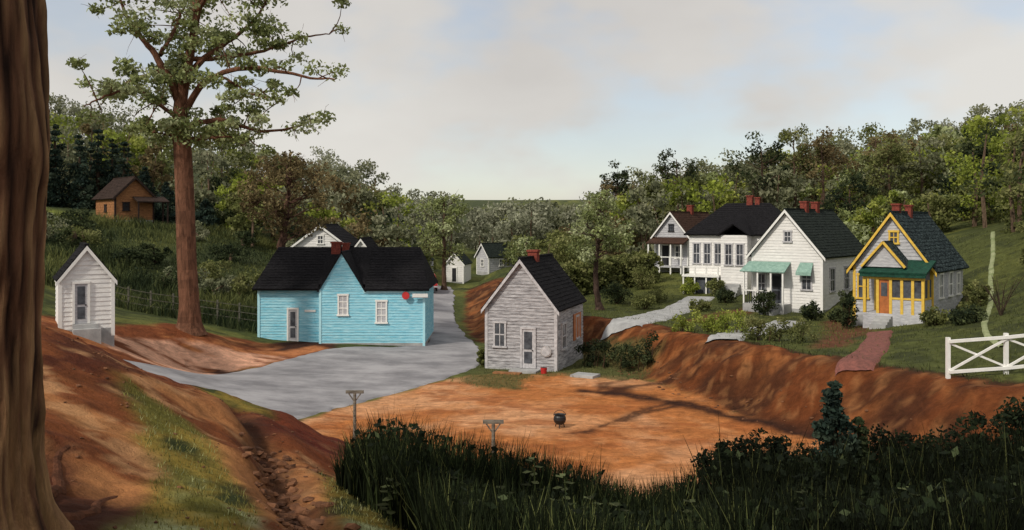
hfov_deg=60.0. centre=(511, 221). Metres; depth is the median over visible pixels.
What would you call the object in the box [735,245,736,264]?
window jamb
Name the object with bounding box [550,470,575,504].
leafy weed
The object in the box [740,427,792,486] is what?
dark bush
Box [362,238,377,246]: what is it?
shingles
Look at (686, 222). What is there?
shingles
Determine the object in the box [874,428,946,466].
dark bush
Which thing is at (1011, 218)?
hillside thicket
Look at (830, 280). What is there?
window jamb
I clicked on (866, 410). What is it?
bank clods
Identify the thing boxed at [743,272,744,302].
porch post
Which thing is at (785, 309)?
porch floor
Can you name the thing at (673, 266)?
porch floor
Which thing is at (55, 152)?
cedar tree
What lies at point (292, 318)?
door panel
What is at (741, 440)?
dark bush
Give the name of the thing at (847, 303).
shrub
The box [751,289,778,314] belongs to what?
shrub
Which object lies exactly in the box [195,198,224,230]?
cedar tree
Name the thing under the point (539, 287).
rake board
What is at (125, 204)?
window glass
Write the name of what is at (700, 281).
porch underside
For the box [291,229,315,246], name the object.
rake board
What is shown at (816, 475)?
dark bush
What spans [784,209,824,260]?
rake board
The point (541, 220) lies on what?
wooded valley
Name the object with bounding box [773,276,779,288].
door panel
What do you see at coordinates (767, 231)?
rake board
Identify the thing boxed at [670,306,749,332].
hedge
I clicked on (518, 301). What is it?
siding front
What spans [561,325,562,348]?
window jamb
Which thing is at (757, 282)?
porch post
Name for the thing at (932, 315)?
shrub
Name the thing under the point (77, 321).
door leaf
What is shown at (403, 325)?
siding
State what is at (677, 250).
window glass
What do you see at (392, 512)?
leafy weed
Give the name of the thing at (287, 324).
door jamb
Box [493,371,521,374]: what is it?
step board
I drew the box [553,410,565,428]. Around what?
wash kettle
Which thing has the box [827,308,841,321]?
shrub
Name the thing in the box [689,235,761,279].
siding front
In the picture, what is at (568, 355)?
siding
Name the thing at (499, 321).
window head
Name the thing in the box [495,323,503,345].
window glass
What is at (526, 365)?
door leaf
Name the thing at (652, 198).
wooded hillside
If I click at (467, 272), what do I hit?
siding
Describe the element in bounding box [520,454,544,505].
leafy weed
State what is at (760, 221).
hip shingles
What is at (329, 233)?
rake board
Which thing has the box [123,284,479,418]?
road
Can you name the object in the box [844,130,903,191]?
hill tree
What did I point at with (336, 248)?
chimney stack
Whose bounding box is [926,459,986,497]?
dark bush
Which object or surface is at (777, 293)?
door panel
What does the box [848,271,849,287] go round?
window jamb
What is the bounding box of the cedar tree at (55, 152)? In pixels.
[46,124,77,206]
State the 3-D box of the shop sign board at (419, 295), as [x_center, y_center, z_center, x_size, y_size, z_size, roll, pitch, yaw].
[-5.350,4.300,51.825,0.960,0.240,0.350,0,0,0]
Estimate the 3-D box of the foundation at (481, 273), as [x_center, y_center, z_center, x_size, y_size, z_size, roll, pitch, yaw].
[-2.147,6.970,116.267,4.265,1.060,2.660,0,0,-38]
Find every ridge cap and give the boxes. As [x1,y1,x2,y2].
[518,253,552,258]
[783,208,833,209]
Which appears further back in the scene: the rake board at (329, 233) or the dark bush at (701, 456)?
the rake board at (329, 233)
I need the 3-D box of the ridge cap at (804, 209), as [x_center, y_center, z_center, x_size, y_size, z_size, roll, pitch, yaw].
[20.307,-0.860,60.498,0.180,0.080,8.420,0,0,40]
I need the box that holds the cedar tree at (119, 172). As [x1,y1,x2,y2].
[108,141,133,178]
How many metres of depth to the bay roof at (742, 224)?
66.61 m
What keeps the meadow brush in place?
on the ground at (637, 426)
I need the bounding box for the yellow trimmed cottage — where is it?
[846,203,968,328]
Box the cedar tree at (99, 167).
[83,129,112,207]
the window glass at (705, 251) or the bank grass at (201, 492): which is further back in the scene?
the window glass at (705, 251)
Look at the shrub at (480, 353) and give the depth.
45.46 m
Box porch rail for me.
[684,266,716,267]
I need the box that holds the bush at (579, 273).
[558,250,663,293]
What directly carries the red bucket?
on the ground at (637, 426)
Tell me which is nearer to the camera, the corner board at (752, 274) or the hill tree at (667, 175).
the corner board at (752, 274)
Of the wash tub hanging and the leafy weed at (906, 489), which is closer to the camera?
the leafy weed at (906, 489)
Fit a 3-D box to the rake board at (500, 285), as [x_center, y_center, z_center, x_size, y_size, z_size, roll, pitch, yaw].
[-0.601,3.257,44.683,2.050,2.794,0.028,0,0,18]
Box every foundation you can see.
[321,331,433,345]
[477,271,491,274]
[488,355,582,371]
[657,269,686,271]
[791,308,828,312]
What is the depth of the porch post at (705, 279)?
67.36 m
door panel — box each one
[77,286,84,304]
[77,307,84,318]
[290,312,294,325]
[290,328,294,337]
[524,332,531,349]
[524,352,531,363]
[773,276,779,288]
[773,291,779,299]
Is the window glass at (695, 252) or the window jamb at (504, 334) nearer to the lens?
the window jamb at (504, 334)
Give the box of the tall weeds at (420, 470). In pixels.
[330,395,1023,529]
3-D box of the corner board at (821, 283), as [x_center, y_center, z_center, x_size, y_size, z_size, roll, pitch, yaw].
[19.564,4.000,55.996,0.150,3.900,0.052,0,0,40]
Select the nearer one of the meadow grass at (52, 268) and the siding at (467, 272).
the meadow grass at (52, 268)
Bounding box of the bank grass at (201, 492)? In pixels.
[121,377,403,529]
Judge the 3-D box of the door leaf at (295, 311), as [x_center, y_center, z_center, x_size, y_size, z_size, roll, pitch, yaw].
[-12.950,6.120,52.425,0.500,1.900,0.050,0,0,0]
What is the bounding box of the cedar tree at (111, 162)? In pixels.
[100,138,122,190]
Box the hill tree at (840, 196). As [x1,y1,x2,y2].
[818,168,877,221]
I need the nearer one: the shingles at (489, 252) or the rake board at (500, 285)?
the rake board at (500, 285)
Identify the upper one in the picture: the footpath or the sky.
the sky
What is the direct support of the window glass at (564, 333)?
attached to the siding at (568, 355)
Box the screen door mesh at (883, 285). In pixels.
[881,282,886,295]
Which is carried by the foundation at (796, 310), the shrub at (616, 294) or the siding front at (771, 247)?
the siding front at (771, 247)
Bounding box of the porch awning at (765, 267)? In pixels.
[740,261,790,272]
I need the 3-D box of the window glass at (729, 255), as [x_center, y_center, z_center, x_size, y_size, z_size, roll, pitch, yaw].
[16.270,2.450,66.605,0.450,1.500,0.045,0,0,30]
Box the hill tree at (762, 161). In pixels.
[725,131,791,202]
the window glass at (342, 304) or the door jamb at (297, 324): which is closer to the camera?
the window glass at (342, 304)
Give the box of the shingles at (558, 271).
[522,256,586,310]
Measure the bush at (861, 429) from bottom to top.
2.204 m
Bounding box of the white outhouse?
[53,242,116,346]
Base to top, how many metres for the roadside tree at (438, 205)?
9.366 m
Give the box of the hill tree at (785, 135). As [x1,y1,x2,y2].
[763,123,826,206]
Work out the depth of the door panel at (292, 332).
52.39 m
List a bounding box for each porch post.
[670,244,671,273]
[680,244,681,273]
[694,266,695,292]
[705,267,706,293]
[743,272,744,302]
[757,270,758,303]
[770,273,771,291]
[782,271,783,304]
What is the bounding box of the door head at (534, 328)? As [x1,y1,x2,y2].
[520,327,535,329]
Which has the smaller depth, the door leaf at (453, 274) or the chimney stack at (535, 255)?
the chimney stack at (535, 255)
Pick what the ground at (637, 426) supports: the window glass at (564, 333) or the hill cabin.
the hill cabin
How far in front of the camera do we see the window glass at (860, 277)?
48.31 m
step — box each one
[509,368,540,373]
[724,284,739,294]
[726,287,738,294]
[758,311,774,315]
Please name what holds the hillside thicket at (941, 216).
on the ground at (637, 426)
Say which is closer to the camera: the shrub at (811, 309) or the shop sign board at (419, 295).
the shop sign board at (419, 295)
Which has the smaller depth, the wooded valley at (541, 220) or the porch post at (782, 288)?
the porch post at (782, 288)
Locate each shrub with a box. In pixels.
[476,348,484,366]
[599,281,633,303]
[625,261,659,289]
[630,292,656,309]
[641,286,667,302]
[679,276,700,294]
[688,298,712,310]
[705,277,725,296]
[714,287,737,303]
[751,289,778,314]
[799,299,825,320]
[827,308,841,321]
[834,290,858,328]
[918,305,950,325]
[947,303,988,324]
[958,283,979,309]
[972,279,992,306]
[981,276,1023,315]
[1018,247,1023,267]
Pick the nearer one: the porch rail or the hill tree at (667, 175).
the porch rail
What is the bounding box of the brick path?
[835,330,892,375]
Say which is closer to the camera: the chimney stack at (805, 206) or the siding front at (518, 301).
the siding front at (518, 301)
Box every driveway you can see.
[601,296,714,339]
[705,320,801,342]
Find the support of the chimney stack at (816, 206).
on the roof at (772, 228)
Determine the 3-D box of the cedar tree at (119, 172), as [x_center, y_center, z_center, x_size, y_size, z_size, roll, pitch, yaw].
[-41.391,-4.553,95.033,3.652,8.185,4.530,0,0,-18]
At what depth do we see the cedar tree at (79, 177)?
92.53 m
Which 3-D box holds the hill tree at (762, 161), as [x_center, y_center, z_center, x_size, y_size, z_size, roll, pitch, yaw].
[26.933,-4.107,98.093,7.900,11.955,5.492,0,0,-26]
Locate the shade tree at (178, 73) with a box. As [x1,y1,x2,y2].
[65,0,351,335]
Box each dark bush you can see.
[690,446,742,483]
[711,437,778,485]
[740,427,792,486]
[761,433,814,480]
[775,466,841,507]
[866,423,918,474]
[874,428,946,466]
[911,411,994,471]
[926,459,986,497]
[956,410,1023,461]
[993,396,1023,453]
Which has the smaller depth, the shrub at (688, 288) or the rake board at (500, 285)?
the rake board at (500, 285)
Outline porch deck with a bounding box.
[682,274,720,277]
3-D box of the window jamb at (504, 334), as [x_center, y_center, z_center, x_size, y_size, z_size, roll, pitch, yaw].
[-0.338,5.695,44.780,0.090,1.150,0.085,0,0,18]
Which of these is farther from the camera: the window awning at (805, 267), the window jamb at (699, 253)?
the window jamb at (699, 253)
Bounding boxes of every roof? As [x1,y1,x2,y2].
[317,250,350,291]
[322,225,357,246]
[340,251,365,291]
[481,255,552,309]
[485,245,506,257]
[520,257,585,311]
[646,237,688,243]
[652,212,702,237]
[670,212,704,235]
[716,223,734,235]
[733,218,754,235]
[746,209,831,256]
[786,211,861,258]
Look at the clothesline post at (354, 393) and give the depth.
29.96 m
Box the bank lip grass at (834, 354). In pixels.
[597,314,1014,383]
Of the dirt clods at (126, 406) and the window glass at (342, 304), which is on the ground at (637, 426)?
the dirt clods at (126, 406)
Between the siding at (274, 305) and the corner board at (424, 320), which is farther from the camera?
the siding at (274, 305)
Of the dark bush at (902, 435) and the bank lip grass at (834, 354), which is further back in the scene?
the bank lip grass at (834, 354)
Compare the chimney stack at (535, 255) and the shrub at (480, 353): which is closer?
the shrub at (480, 353)
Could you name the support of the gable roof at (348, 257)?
on the main block
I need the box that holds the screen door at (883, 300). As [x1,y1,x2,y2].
[879,279,888,313]
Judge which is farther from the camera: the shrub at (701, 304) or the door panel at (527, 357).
the shrub at (701, 304)
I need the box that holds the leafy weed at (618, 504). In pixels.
[609,500,629,527]
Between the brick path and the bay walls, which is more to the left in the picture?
the bay walls
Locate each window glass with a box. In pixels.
[124,203,128,209]
[339,296,346,313]
[377,302,385,321]
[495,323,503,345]
[563,324,565,347]
[676,246,679,256]
[694,244,698,262]
[704,244,709,262]
[715,244,720,263]
[726,245,730,264]
[737,245,742,264]
[759,274,764,289]
[785,232,789,240]
[802,276,810,288]
[831,269,833,290]
[845,268,847,288]
[859,275,862,296]
[890,232,896,242]
[940,275,942,296]
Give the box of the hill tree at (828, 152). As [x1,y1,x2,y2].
[793,126,849,208]
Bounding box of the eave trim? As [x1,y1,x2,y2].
[363,291,423,292]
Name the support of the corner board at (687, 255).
attached to the walls
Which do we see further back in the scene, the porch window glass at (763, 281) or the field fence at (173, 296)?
the porch window glass at (763, 281)
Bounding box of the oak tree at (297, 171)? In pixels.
[235,150,336,247]
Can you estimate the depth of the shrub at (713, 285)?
65.62 m
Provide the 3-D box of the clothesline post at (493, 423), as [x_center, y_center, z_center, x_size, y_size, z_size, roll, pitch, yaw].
[-0.540,6.741,25.600,0.600,2.042,0.114,0,0,0]
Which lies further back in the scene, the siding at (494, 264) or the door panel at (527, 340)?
the siding at (494, 264)
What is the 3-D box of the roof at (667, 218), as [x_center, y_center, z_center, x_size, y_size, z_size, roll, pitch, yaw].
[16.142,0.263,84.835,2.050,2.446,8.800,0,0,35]
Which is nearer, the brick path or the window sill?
the brick path
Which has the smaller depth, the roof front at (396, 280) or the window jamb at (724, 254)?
the roof front at (396, 280)
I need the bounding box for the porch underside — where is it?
[685,277,716,293]
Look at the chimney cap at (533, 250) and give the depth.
46.44 m
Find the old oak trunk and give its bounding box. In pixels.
[0,0,74,529]
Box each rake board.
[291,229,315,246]
[320,227,341,241]
[481,260,518,312]
[519,259,558,315]
[650,212,669,238]
[670,213,688,237]
[746,210,783,258]
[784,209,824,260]
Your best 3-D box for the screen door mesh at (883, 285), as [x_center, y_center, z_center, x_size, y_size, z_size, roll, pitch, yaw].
[19.319,3.500,46.039,0.310,0.700,0.010,0,0,40]
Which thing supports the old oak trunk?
on the ground at (637, 426)
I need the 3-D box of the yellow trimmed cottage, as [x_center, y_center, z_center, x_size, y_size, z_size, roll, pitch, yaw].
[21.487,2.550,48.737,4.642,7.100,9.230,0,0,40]
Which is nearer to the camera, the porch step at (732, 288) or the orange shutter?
the orange shutter
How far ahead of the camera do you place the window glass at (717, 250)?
68.29 m
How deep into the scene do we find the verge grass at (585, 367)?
43.29 m
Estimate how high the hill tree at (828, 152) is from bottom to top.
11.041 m
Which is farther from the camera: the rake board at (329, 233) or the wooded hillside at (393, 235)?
the wooded hillside at (393, 235)
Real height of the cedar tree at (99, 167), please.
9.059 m
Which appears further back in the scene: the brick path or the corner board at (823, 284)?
the corner board at (823, 284)
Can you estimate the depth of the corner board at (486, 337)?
45.08 m
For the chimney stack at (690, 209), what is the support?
on the roof at (690, 215)
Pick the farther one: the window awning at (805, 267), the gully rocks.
the window awning at (805, 267)
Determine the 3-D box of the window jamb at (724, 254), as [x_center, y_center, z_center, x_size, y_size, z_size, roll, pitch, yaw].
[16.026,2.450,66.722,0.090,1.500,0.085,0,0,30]
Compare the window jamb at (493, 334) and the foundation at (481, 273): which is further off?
the foundation at (481, 273)
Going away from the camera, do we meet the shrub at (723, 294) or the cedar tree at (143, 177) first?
the shrub at (723, 294)
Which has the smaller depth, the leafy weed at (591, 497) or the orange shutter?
the leafy weed at (591, 497)
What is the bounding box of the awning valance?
[795,272,810,275]
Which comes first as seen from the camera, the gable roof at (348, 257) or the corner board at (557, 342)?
the corner board at (557, 342)
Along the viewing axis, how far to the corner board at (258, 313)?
52.39 m
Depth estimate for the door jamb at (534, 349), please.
44.25 m
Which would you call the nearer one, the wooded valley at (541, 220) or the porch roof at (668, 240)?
the porch roof at (668, 240)
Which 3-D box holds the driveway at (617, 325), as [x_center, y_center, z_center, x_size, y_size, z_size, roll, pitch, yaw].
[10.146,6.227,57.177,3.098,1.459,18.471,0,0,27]
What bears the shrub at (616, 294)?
on the ground at (637, 426)
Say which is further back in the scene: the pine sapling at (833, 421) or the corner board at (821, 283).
the corner board at (821, 283)
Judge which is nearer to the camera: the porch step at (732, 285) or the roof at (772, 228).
the roof at (772, 228)
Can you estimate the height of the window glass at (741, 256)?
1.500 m
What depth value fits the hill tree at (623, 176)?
120.67 m
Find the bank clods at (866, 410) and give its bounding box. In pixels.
[593,359,991,441]
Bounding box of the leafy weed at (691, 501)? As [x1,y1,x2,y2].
[681,497,700,529]
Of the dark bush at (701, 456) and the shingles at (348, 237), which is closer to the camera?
the dark bush at (701, 456)
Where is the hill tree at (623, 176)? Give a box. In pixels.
[598,159,631,230]
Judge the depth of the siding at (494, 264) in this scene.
114.70 m
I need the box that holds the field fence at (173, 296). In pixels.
[115,285,256,324]
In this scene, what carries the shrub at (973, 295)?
on the ground at (637, 426)
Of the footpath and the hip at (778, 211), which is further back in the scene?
the hip at (778, 211)
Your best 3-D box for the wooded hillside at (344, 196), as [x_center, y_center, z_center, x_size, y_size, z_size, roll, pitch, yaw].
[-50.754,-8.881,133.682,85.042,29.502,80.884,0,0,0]
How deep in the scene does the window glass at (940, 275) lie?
47.33 m
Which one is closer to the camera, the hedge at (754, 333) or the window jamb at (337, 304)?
the hedge at (754, 333)
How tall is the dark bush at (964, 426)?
2.056 m
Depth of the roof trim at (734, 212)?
69.37 m
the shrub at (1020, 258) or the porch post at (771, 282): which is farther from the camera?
the porch post at (771, 282)
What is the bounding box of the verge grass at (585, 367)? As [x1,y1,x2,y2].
[450,336,665,389]
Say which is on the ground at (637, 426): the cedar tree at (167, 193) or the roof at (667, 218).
the cedar tree at (167, 193)
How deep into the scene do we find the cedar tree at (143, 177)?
91.88 m
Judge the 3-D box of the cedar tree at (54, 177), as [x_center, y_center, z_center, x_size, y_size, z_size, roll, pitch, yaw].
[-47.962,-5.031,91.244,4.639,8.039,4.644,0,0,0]
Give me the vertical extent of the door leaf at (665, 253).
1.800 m
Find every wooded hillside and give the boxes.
[49,92,458,255]
[195,167,440,273]
[588,99,1023,252]
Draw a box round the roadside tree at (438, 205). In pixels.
[412,192,472,289]
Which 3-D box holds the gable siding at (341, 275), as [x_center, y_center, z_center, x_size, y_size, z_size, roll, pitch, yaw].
[-9.980,2.914,51.978,2.560,2.127,0.036,0,0,0]
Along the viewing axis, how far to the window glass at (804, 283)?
56.66 m
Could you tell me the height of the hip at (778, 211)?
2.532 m
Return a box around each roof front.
[252,251,326,290]
[319,247,372,285]
[365,251,428,290]
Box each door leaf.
[75,284,87,323]
[289,309,296,340]
[452,268,455,281]
[522,329,533,367]
[662,245,668,264]
[772,274,780,302]
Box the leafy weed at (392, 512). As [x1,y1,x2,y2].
[376,477,404,516]
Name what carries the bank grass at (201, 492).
on the ground at (637, 426)
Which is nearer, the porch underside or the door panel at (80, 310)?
the door panel at (80, 310)
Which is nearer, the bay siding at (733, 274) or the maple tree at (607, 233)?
the maple tree at (607, 233)
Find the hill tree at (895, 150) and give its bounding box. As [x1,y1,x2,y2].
[860,136,919,208]
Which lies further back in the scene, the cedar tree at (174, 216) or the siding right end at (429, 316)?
the cedar tree at (174, 216)
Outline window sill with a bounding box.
[492,345,506,347]
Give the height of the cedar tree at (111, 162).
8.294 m
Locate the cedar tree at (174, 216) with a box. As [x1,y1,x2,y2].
[165,206,198,223]
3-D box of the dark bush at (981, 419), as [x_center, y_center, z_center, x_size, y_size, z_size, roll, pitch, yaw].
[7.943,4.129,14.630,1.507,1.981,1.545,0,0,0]
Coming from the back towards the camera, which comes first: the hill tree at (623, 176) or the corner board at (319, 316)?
the hill tree at (623, 176)
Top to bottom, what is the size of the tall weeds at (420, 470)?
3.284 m
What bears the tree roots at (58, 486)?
on the ground at (637, 426)
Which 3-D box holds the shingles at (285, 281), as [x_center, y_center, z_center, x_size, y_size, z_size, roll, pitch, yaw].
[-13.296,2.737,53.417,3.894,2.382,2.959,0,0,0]
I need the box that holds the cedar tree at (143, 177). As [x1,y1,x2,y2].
[137,166,158,217]
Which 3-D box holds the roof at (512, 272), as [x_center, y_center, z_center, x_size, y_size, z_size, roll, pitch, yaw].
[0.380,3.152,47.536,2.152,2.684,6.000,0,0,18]
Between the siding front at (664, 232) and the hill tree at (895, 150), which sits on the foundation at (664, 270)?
the siding front at (664, 232)
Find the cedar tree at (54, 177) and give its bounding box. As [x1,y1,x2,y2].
[46,154,68,207]
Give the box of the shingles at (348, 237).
[326,224,358,245]
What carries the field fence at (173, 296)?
on the ground at (637, 426)
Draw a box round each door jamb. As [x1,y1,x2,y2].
[287,309,288,340]
[297,309,298,340]
[520,329,521,367]
[534,330,535,368]
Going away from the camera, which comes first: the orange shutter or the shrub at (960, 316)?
the shrub at (960, 316)
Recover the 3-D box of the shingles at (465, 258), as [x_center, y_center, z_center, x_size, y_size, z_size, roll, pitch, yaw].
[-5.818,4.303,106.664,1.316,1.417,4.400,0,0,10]
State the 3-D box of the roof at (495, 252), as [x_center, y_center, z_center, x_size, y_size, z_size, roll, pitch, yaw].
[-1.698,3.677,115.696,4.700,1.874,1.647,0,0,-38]
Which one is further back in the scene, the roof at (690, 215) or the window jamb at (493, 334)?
the roof at (690, 215)
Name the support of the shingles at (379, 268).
on the roof front at (396, 280)
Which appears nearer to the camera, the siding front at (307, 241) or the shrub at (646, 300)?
the shrub at (646, 300)
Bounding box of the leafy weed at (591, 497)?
[583,493,602,508]
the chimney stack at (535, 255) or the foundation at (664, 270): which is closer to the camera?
the chimney stack at (535, 255)
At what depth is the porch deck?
67.70 m
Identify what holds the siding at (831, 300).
on the foundation at (796, 310)
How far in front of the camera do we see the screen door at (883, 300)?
46.04 m
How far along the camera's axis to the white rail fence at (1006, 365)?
29.79 m
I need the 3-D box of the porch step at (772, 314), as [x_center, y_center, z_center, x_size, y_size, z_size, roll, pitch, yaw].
[16.169,6.070,56.268,1.000,0.760,0.300,0,0,40]
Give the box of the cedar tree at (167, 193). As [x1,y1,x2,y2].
[154,182,175,222]
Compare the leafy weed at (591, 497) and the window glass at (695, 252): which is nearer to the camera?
the leafy weed at (591, 497)
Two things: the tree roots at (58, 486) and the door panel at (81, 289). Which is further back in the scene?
the door panel at (81, 289)
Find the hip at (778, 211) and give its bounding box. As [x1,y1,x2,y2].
[771,204,780,214]
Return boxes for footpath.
[981,231,1002,346]
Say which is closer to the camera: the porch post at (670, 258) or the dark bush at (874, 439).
the dark bush at (874, 439)
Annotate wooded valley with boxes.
[396,191,681,255]
[499,216,660,265]
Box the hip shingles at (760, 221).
[684,203,777,233]
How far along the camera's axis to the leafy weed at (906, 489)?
11.60 m
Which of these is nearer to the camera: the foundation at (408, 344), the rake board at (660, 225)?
the foundation at (408, 344)
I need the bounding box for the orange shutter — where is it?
[573,312,580,340]
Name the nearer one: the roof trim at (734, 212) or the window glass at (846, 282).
the window glass at (846, 282)
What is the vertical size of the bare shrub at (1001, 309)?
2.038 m
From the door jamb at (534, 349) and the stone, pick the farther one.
the door jamb at (534, 349)
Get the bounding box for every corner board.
[257,291,259,336]
[319,290,320,343]
[423,291,424,345]
[462,264,463,283]
[485,307,487,367]
[554,310,556,371]
[557,314,557,371]
[687,237,688,271]
[751,253,753,301]
[821,257,822,309]
[823,259,823,309]
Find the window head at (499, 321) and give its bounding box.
[492,321,506,322]
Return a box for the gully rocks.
[239,432,360,529]
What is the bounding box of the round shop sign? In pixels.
[402,290,409,298]
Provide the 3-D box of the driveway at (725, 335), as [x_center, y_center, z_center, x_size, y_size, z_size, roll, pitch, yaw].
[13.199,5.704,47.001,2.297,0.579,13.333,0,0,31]
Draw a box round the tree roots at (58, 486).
[51,445,117,520]
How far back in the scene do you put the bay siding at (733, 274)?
66.41 m
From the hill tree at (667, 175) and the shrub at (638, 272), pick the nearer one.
the shrub at (638, 272)
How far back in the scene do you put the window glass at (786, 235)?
57.42 m
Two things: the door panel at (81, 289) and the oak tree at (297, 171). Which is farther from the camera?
the oak tree at (297, 171)
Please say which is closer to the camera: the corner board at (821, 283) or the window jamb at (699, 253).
the corner board at (821, 283)
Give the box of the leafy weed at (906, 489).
[897,484,919,503]
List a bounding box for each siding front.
[295,227,338,246]
[446,255,461,281]
[477,246,487,271]
[487,264,553,370]
[656,215,686,269]
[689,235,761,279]
[753,214,820,309]
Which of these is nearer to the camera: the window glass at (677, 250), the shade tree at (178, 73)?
the shade tree at (178, 73)
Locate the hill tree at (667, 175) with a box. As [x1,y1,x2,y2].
[651,148,703,210]
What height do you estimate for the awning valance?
0.202 m
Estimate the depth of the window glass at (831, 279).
57.21 m
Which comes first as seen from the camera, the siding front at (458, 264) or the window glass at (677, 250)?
the window glass at (677, 250)
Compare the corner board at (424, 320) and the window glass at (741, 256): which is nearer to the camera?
the corner board at (424, 320)
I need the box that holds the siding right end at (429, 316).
[425,286,433,341]
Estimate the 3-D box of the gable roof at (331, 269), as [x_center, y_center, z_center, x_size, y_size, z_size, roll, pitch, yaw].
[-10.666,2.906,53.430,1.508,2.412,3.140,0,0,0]
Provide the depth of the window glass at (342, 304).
51.95 m
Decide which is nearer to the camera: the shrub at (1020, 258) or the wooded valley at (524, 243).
the shrub at (1020, 258)
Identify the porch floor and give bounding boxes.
[654,265,686,267]
[743,302,790,314]
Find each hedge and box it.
[574,330,658,370]
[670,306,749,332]
[737,314,816,343]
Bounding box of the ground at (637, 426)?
[41,162,1023,529]
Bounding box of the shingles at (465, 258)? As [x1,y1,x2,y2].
[455,252,472,263]
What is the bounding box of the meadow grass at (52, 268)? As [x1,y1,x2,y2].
[44,209,277,333]
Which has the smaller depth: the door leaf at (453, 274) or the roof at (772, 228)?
the roof at (772, 228)
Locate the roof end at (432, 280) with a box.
[420,247,437,289]
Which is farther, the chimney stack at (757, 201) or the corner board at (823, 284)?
the chimney stack at (757, 201)
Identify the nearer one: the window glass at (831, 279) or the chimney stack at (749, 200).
the window glass at (831, 279)
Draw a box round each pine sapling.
[809,380,861,471]
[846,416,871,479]
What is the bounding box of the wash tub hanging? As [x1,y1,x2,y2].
[541,346,551,356]
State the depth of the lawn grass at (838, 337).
43.83 m
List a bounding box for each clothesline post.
[346,390,363,436]
[483,420,503,449]
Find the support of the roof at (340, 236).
on the walls
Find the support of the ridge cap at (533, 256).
on the roof at (512, 272)
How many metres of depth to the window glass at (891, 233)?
47.17 m
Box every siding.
[260,291,318,341]
[320,254,362,289]
[321,290,422,342]
[464,264,470,281]
[490,257,513,271]
[558,303,582,369]
[721,235,746,294]
[824,256,855,309]
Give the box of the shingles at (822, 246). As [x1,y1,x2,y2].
[786,209,863,256]
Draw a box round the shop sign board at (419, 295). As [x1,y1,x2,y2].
[412,294,427,297]
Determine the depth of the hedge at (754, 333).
40.71 m
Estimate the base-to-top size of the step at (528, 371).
0.380 m
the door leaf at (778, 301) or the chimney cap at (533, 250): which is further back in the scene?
the door leaf at (778, 301)
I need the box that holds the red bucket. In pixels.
[540,367,546,373]
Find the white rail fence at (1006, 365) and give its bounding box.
[945,333,1023,378]
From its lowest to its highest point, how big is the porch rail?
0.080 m
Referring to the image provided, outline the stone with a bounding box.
[570,372,599,378]
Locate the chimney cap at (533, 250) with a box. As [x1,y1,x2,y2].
[526,250,540,251]
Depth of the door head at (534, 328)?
44.34 m
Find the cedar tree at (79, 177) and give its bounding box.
[61,134,98,208]
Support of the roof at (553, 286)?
attached to the walls
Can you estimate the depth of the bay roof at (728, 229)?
66.79 m
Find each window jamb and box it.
[337,296,338,313]
[493,323,494,345]
[504,323,505,345]
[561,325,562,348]
[699,244,700,262]
[724,245,725,263]
[731,245,732,264]
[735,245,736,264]
[829,270,830,290]
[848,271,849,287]
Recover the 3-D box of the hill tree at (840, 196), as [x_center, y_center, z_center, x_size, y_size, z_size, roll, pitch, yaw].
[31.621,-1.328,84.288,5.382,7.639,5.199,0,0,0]
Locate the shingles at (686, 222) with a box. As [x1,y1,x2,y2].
[671,212,709,231]
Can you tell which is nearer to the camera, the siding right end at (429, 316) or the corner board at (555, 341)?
the corner board at (555, 341)
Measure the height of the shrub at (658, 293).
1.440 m
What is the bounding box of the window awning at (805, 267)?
[796,262,812,272]
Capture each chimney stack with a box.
[331,243,341,253]
[342,244,349,250]
[528,252,538,261]
[687,206,693,214]
[746,197,753,204]
[755,198,759,204]
[800,203,808,212]
[811,203,819,212]
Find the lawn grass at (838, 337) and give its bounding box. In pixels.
[582,230,1023,383]
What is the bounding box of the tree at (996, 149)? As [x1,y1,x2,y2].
[933,106,1023,227]
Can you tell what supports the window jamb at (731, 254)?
attached to the window glass at (729, 255)
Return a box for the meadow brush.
[46,207,296,299]
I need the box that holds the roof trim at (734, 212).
[685,204,771,235]
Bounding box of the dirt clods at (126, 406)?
[45,328,336,529]
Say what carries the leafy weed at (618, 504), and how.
on the ground at (637, 426)
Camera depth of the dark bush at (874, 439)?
14.65 m
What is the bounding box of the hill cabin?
[91,176,169,224]
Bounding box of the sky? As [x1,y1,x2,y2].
[46,0,1023,199]
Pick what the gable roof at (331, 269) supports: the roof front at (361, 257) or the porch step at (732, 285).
the roof front at (361, 257)
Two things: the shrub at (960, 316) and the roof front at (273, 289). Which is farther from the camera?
the roof front at (273, 289)
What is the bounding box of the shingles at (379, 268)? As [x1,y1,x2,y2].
[365,247,428,288]
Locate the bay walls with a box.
[740,235,751,294]
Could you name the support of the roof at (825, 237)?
attached to the walls
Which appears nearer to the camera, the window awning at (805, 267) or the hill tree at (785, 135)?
the window awning at (805, 267)
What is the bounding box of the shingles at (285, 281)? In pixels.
[252,247,327,288]
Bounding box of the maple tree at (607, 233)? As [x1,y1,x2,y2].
[561,180,636,309]
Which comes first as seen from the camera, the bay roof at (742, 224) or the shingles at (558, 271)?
the shingles at (558, 271)
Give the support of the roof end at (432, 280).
attached to the roof back
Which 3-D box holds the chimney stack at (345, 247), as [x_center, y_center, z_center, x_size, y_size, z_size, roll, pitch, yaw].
[-10.250,1.730,54.750,0.400,0.680,0.400,0,0,0]
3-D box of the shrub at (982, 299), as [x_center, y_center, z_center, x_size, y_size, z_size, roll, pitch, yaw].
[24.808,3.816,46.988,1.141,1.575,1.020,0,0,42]
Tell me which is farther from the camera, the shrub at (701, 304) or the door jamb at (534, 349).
the shrub at (701, 304)
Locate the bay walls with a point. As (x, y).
(749, 243)
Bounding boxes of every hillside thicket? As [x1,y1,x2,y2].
[821,175,1023,245]
[979,172,1023,233]
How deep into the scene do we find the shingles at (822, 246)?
59.30 m
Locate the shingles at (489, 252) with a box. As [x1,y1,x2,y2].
[482,243,514,256]

